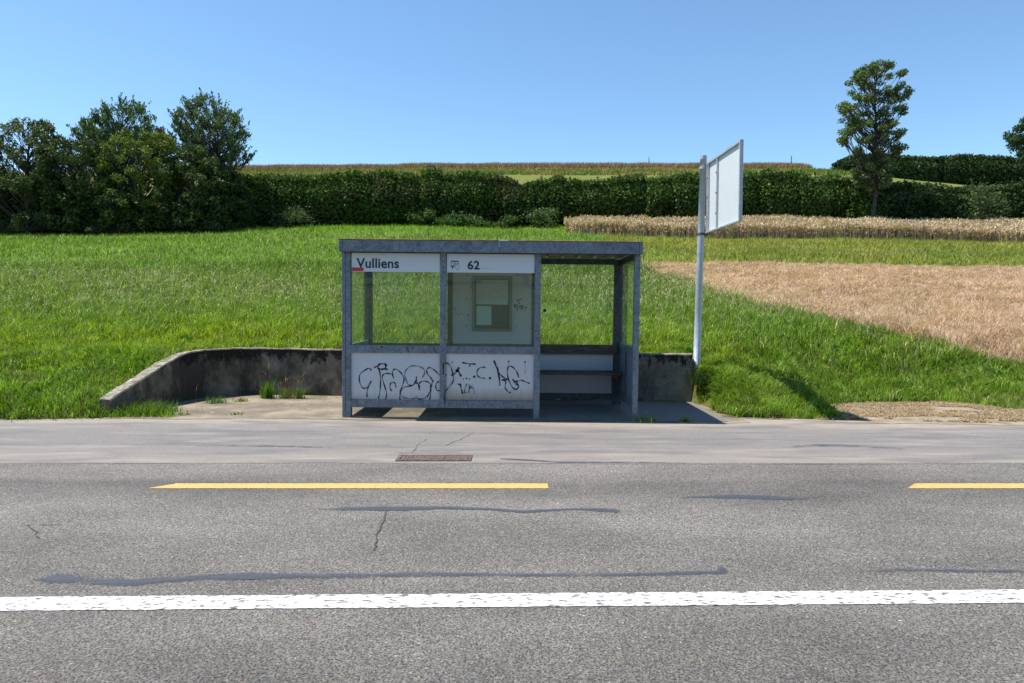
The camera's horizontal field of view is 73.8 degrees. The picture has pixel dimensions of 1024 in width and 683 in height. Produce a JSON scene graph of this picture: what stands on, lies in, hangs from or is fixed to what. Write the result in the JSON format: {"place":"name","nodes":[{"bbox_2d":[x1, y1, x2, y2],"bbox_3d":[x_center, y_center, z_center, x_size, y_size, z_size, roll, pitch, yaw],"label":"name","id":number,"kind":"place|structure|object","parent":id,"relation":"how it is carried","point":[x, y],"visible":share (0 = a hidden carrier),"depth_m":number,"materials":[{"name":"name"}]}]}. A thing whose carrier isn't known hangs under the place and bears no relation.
{"place":"outdoors","nodes":[
{"label":"outdoors","id":0,"kind":"place"},
{"bbox_2d":[98,394,750,422],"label":"pavement","id":1,"kind":"structure","parent":0,"point":[255,406],"depth_m":9.86,"materials":[{"name":"concrete"}]},
{"bbox_2d":[66,386,154,418],"bbox_3d":[-5.626,0.810,9.582,1.137,0.487,1.114,2,4,36],"label":"grass clump","id":2,"kind":"object","parent":1,"relation":"on","point":[112,409],"visible":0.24,"depth_m":9.34,"materials":[{"name":"green plant"}]},
{"bbox_2d":[101,384,202,417],"bbox_3d":[-5.042,0.790,9.567,1.326,0.528,0.909,0,3,0],"label":"grass clump","id":3,"kind":"object","parent":1,"relation":"on","point":[152,406],"visible":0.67,"depth_m":9.44,"materials":[{"name":"green plant"}]},
{"bbox_2d":[205,396,226,403],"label":"weed","id":4,"kind":"object","parent":1,"relation":"on","point":[218,400],"visible":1,"depth_m":10.59,"materials":[{"name":"green plant"}]},
{"bbox_2d":[233,396,248,402],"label":"weed","id":5,"kind":"object","parent":1,"relation":"on","point":[242,400],"visible":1,"depth_m":10.78,"materials":[{"name":"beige plant"}]},
{"bbox_2d":[256,363,278,398],"bbox_3d":[-3.986,0.614,11.165,0.489,0.636,0.491,-2,4,-38],"label":"grass tuft","id":6,"kind":"object","parent":1,"relation":"on","point":[268,392],"visible":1,"depth_m":11.16,"materials":[{"name":"green plant"}]},
{"bbox_2d":[276,372,299,398],"bbox_3d":[-3.663,0.706,11.182,0.344,0.457,0.398,-3,4,-44],"label":"grass tuft","id":7,"kind":"object","parent":1,"relation":"on","point":[284,395],"visible":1,"depth_m":11.17,"materials":[{"name":"green plant"}]},
{"bbox_2d":[289,371,308,398],"bbox_3d":[-3.431,0.702,11.171,0.324,0.468,0.320,2,4,35],"label":"weed","id":8,"kind":"object","parent":1,"relation":"on","point":[299,395],"visible":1,"depth_m":11.17,"materials":[{"name":"green plant"}]},
{"bbox_2d":[338,238,643,419],"bbox_3d":[-0.295,-0.166,10.354,4.107,2.516,2.302,1,3,0],"label":"bus shelter","id":9,"kind":"object","parent":1,"relation":"on","point":[492,352],"visible":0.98,"depth_m":9.37,"materials":[{"name":"metal"}]},
{"bbox_2d":[457,399,726,420],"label":"shelter floor","id":10,"kind":"structure","parent":1,"relation":"on","point":[551,409],"depth_m":10.02,"materials":[{"name":"grey concrete"}]},
{"bbox_2d":[624,411,661,423],"bbox_3d":[1.784,0.996,9.303,0.508,0.176,0.424,0,3,0],"label":"weed","id":11,"kind":"object","parent":10,"relation":"on","point":[646,419],"visible":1,"depth_m":9.26,"materials":[{"name":"green plant"}]},
{"bbox_2d":[678,416,690,421],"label":"grass tuft","id":12,"kind":"object","parent":1,"relation":"on","point":[684,419],"visible":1,"depth_m":9.27,"materials":[{"name":"green plant"}]},
{"bbox_2d":[0,463,1023,682],"bbox_3d":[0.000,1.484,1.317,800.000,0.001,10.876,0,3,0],"label":"road","id":13,"kind":"structure","parent":0,"point":[847,526],"depth_m":4.05,"materials":[{"name":"grey asphalt"}]},
{"bbox_2d":[305,462,346,462],"bbox_3d":[-2.886,1.197,6.730,2.842,0.001,0.030,0,3,0],"label":"crack","id":14,"kind":"object","parent":13,"relation":"on","point":[325,462],"visible":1,"depth_m":6.75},
{"bbox_2d":[151,483,547,487],"bbox_3d":[-1.395,1.242,5.878,3.410,0.001,0.171,0,3,0],"label":"bay marking","id":15,"kind":"object","parent":13,"relation":"on","point":[359,485],"visible":1,"depth_m":5.89,"materials":[{"name":"yellow paint"}]},
{"bbox_2d":[373,510,385,549],"bbox_3d":[-0.919,1.300,4.750,0.041,0.001,0.861,0,3,-5],"label":"crack","id":16,"kind":"object","parent":13,"relation":"on","point":[379,530],"visible":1,"depth_m":4.70,"materials":[{"name":"grey asphalt"}]},
{"bbox_2d":[42,566,726,585],"bbox_3d":[-0.717,1.344,3.916,3.963,0.001,0.190,0,3,-2],"label":"tar seal","id":17,"kind":"object","parent":13,"relation":"on","point":[64,578],"visible":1,"depth_m":3.92,"materials":[{"name":"grey asphalt"}]},
{"bbox_2d":[330,506,619,512],"bbox_3d":[-0.326,1.278,5.198,2.302,0.001,0.156,0,3,2],"label":"tar seal","id":18,"kind":"object","parent":13,"relation":"on","point":[387,508],"visible":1,"depth_m":5.22,"materials":[{"name":"grey asphalt"}]},
{"bbox_2d":[0,589,1023,610],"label":"line","id":19,"kind":"object","parent":13,"relation":"on","point":[495,600],"visible":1,"depth_m":3.60,"materials":[{"name":"white paint"}]},
{"bbox_2d":[486,462,662,463],"bbox_3d":[2.050,1.199,6.700,4.908,0.001,0.054,0,3,1],"label":"crack","id":20,"kind":"object","parent":13,"relation":"on","point":[601,463],"visible":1,"depth_m":6.70,"materials":[{"name":"grey asphalt"}]},
{"bbox_2d":[688,494,803,499],"bbox_3d":[1.945,1.260,5.530,1.213,0.001,0.150,0,3,3],"label":"tar seal","id":21,"kind":"object","parent":13,"relation":"on","point":[750,496],"visible":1,"depth_m":5.52,"materials":[{"name":"grey asphalt"}]},
{"bbox_2d":[876,568,1018,571],"bbox_3d":[2.846,1.341,3.989,1.660,0.001,0.075,0,3,1],"label":"tar seal","id":22,"kind":"object","parent":13,"relation":"on","point":[945,569],"visible":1,"depth_m":4.00,"materials":[{"name":"grey asphalt"}]},
{"bbox_2d":[909,483,1023,487],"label":"bay marking","id":23,"kind":"object","parent":13,"relation":"on","point":[967,485],"visible":1,"depth_m":5.89,"materials":[{"name":"yellow paint"}]},
{"bbox_2d":[0,418,1023,462],"bbox_3d":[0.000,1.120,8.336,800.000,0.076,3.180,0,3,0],"label":"bus bay","id":24,"kind":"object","parent":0,"point":[156,440],"visible":0.96,"depth_m":7.81,"materials":[{"name":"concrete"}]},
{"bbox_2d":[395,455,472,460],"bbox_3d":[-0.788,1.190,6.943,0.759,0.022,0.262,0,3,0],"label":"drain cover","id":25,"kind":"object","parent":24,"relation":"on","point":[432,458],"visible":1,"depth_m":6.91,"materials":[{"name":"metal"}]},
{"bbox_2d":[500,458,680,462],"bbox_3d":[0.899,1.194,6.768,2.069,0.001,0.138,0,3,6],"label":"tar seal","id":26,"kind":"object","parent":24,"relation":"on","point":[536,460],"visible":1,"depth_m":6.87,"materials":[{"name":"grey asphalt"}]},
{"bbox_2d":[0,171,1023,419],"bbox_3d":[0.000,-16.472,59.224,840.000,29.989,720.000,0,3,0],"label":"terrain","id":27,"kind":"structure","parent":0,"point":[522,179],"depth_m":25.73,"materials":[{"name":"green plant"}]},
{"bbox_2d":[0,117,76,228],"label":"tree","id":28,"kind":"object","parent":27,"relation":"on","point":[27,165],"visible":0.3,"depth_m":42.09,"materials":[{"name":"green plant"}]},
{"bbox_2d":[0,166,80,233],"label":"shrub","id":29,"kind":"object","parent":27,"relation":"on","point":[20,186],"visible":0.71,"depth_m":40.84,"materials":[{"name":"green plant"}]},
{"bbox_2d":[10,381,121,421],"bbox_3d":[-6.097,0.781,9.547,1.959,0.548,1.544,0,3,0],"label":"grass clump","id":30,"kind":"object","parent":27,"relation":"on","point":[51,412],"visible":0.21,"depth_m":9.13,"materials":[{"name":"green plant"}]},
{"bbox_2d":[28,135,132,233],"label":"tree","id":31,"kind":"object","parent":27,"relation":"on","point":[79,173],"visible":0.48,"depth_m":41.00,"materials":[{"name":"green plant"}]},
{"bbox_2d":[55,185,167,234],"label":"shrub","id":32,"kind":"object","parent":27,"relation":"on","point":[73,218],"visible":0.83,"depth_m":40.59,"materials":[{"name":"green plant"}]},
{"bbox_2d":[61,92,172,184],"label":"tree","id":33,"kind":"object","parent":27,"relation":"on","point":[89,129],"visible":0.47,"depth_m":44.05,"materials":[{"name":"green plant"}]},
{"bbox_2d":[88,128,187,231],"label":"tree","id":34,"kind":"object","parent":27,"relation":"on","point":[136,174],"visible":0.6,"depth_m":40.98,"materials":[{"name":"green plant"}]},
{"bbox_2d":[148,126,176,167],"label":"tree","id":35,"kind":"object","parent":27,"relation":"on","point":[157,128],"visible":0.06,"depth_m":44.20,"materials":[{"name":"green plant"}]},
{"bbox_2d":[141,186,234,233],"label":"shrub","id":36,"kind":"object","parent":27,"relation":"on","point":[167,206],"visible":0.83,"depth_m":40.51,"materials":[{"name":"green plant"}]},
{"bbox_2d":[149,142,243,230],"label":"tree","id":37,"kind":"object","parent":27,"relation":"on","point":[207,167],"visible":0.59,"depth_m":41.14,"materials":[{"name":"green plant"}]},
{"bbox_2d":[164,87,257,180],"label":"tree","id":38,"kind":"object","parent":27,"relation":"on","point":[195,134],"visible":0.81,"depth_m":43.38,"materials":[{"name":"green plant"}]},
{"bbox_2d":[204,168,257,228],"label":"shrub","id":39,"kind":"object","parent":27,"relation":"on","point":[244,204],"visible":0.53,"depth_m":42.73,"materials":[{"name":"green plant"}]},
{"bbox_2d":[267,200,324,227],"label":"shrub","id":40,"kind":"object","parent":27,"relation":"on","point":[295,217],"visible":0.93,"depth_m":45.04,"materials":[{"name":"green plant"}]},
{"bbox_2d":[201,166,524,227],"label":"hedge","id":41,"kind":"object","parent":27,"relation":"on","point":[357,200],"visible":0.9,"depth_m":45.64,"materials":[{"name":"green plant"}]},
{"bbox_2d":[99,347,692,415],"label":"retaining wall","id":42,"kind":"structure","parent":27,"relation":"on","point":[182,376],"depth_m":11.25,"materials":[{"name":"concrete"}]},
{"bbox_2d":[406,207,444,225],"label":"shrub","id":43,"kind":"object","parent":27,"relation":"on","point":[426,217],"visible":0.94,"depth_m":44.87,"materials":[{"name":"green plant"}]},
{"bbox_2d":[433,210,496,226],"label":"shrub","id":44,"kind":"object","parent":27,"relation":"on","point":[459,221],"visible":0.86,"depth_m":44.31,"materials":[{"name":"green plant"}]},
{"bbox_2d":[0,238,999,374],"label":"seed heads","id":45,"kind":"object","parent":27,"relation":"on","point":[320,283],"visible":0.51,"depth_m":16.35,"materials":[{"name":"green plant"}]},
{"bbox_2d":[483,214,523,227],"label":"shrub","id":46,"kind":"object","parent":27,"relation":"on","point":[509,220],"visible":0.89,"depth_m":44.50,"materials":[{"name":"green plant"}]},
{"bbox_2d":[223,161,812,170],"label":"ridge crop","id":47,"kind":"object","parent":27,"relation":"on","point":[523,164],"visible":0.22,"depth_m":133.17,"materials":[{"name":"plant"}]},
{"bbox_2d":[181,166,879,176],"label":"hill grass","id":48,"kind":"structure","parent":27,"relation":"on","point":[656,171],"depth_m":120.70,"materials":[{"name":"plant"}]},
{"bbox_2d":[518,205,561,227],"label":"shrub","id":49,"kind":"object","parent":27,"relation":"on","point":[539,216],"visible":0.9,"depth_m":44.74,"materials":[{"name":"green plant"}]},
{"bbox_2d":[686,366,715,385],"bbox_3d":[3.042,0.524,11.022,0.703,0.349,0.521,1,3,21],"label":"grass tuft","id":50,"kind":"object","parent":27,"relation":"on","point":[699,377],"visible":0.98,"depth_m":10.98,"materials":[{"name":"green plant"}]},
{"bbox_2d":[519,168,889,225],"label":"hedge","id":51,"kind":"object","parent":27,"relation":"on","point":[782,193],"visible":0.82,"depth_m":45.71,"materials":[{"name":"green plant"}]},
{"bbox_2d":[693,139,743,369],"bbox_3d":[3.107,-1.116,10.425,0.214,3.755,1.778,0,3,0],"label":"road sign","id":52,"kind":"object","parent":27,"relation":"on","point":[721,185],"visible":0.98,"depth_m":10.64,"materials":[{"name":"metal"}]},
{"bbox_2d":[564,214,1023,242],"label":"ripe crop","id":53,"kind":"object","parent":27,"relation":"on","point":[770,226],"visible":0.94,"depth_m":36.62,"materials":[{"name":"plant"}]},
{"bbox_2d":[605,234,1023,266],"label":"dry tufts","id":54,"kind":"object","parent":27,"relation":"on","point":[824,261],"visible":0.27,"depth_m":30.50,"materials":[{"name":"plant"}]},
{"bbox_2d":[624,256,1023,364],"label":"dry grass","id":55,"kind":"structure","parent":27,"relation":"on","point":[806,283],"depth_m":17.58,"materials":[{"name":"plant"}]},
{"bbox_2d":[643,247,1010,262],"bbox_3d":[15.450,-3.182,25.369,21.124,0.738,0.028,0,3,0],"label":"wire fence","id":56,"kind":"object","parent":27,"relation":"on","point":[844,251],"visible":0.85,"depth_m":25.36,"materials":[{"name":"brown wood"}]},
{"bbox_2d":[842,197,886,218],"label":"shrub","id":57,"kind":"object","parent":27,"relation":"on","point":[869,210],"visible":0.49,"depth_m":44.49,"materials":[{"name":"green plant"}]},
{"bbox_2d":[708,228,1023,242],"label":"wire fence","id":58,"kind":"object","parent":27,"relation":"on","point":[995,229],"visible":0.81,"depth_m":33.36,"materials":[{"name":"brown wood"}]},
{"bbox_2d":[835,59,915,217],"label":"tree","id":59,"kind":"object","parent":27,"relation":"on","point":[868,165],"visible":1,"depth_m":43.34,"materials":[{"name":"green plant"}]},
{"bbox_2d":[830,152,1023,184],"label":"hedge","id":60,"kind":"object","parent":27,"relation":"on","point":[961,169],"visible":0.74,"depth_m":124.67,"materials":[{"name":"green plant"}]},
{"bbox_2d":[871,177,1023,219],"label":"hedge","id":61,"kind":"object","parent":27,"relation":"on","point":[910,200],"visible":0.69,"depth_m":44.55,"materials":[{"name":"green plant"}]},
{"bbox_2d":[958,176,1022,220],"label":"shrub","id":62,"kind":"object","parent":27,"relation":"on","point":[988,198],"visible":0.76,"depth_m":42.76,"materials":[{"name":"green plant"}]},
{"bbox_2d":[1003,116,1023,157],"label":"tree","id":63,"kind":"object","parent":27,"relation":"on","point":[1014,140],"visible":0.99,"depth_m":129.29,"materials":[{"name":"green plant"}]},
{"bbox_2d":[0,0,1023,171],"label":"sky","id":64,"kind":"structure","parent":0,"point":[344,82],"materials":[{"name":"blue"}]},
{"bbox_2d":[722,401,1023,424],"bbox_3d":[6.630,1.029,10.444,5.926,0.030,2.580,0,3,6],"label":"straw litter","id":65,"kind":"object","parent":0,"point":[920,409],"visible":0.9,"depth_m":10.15,"materials":[{"name":"beige plant"}]}
]}

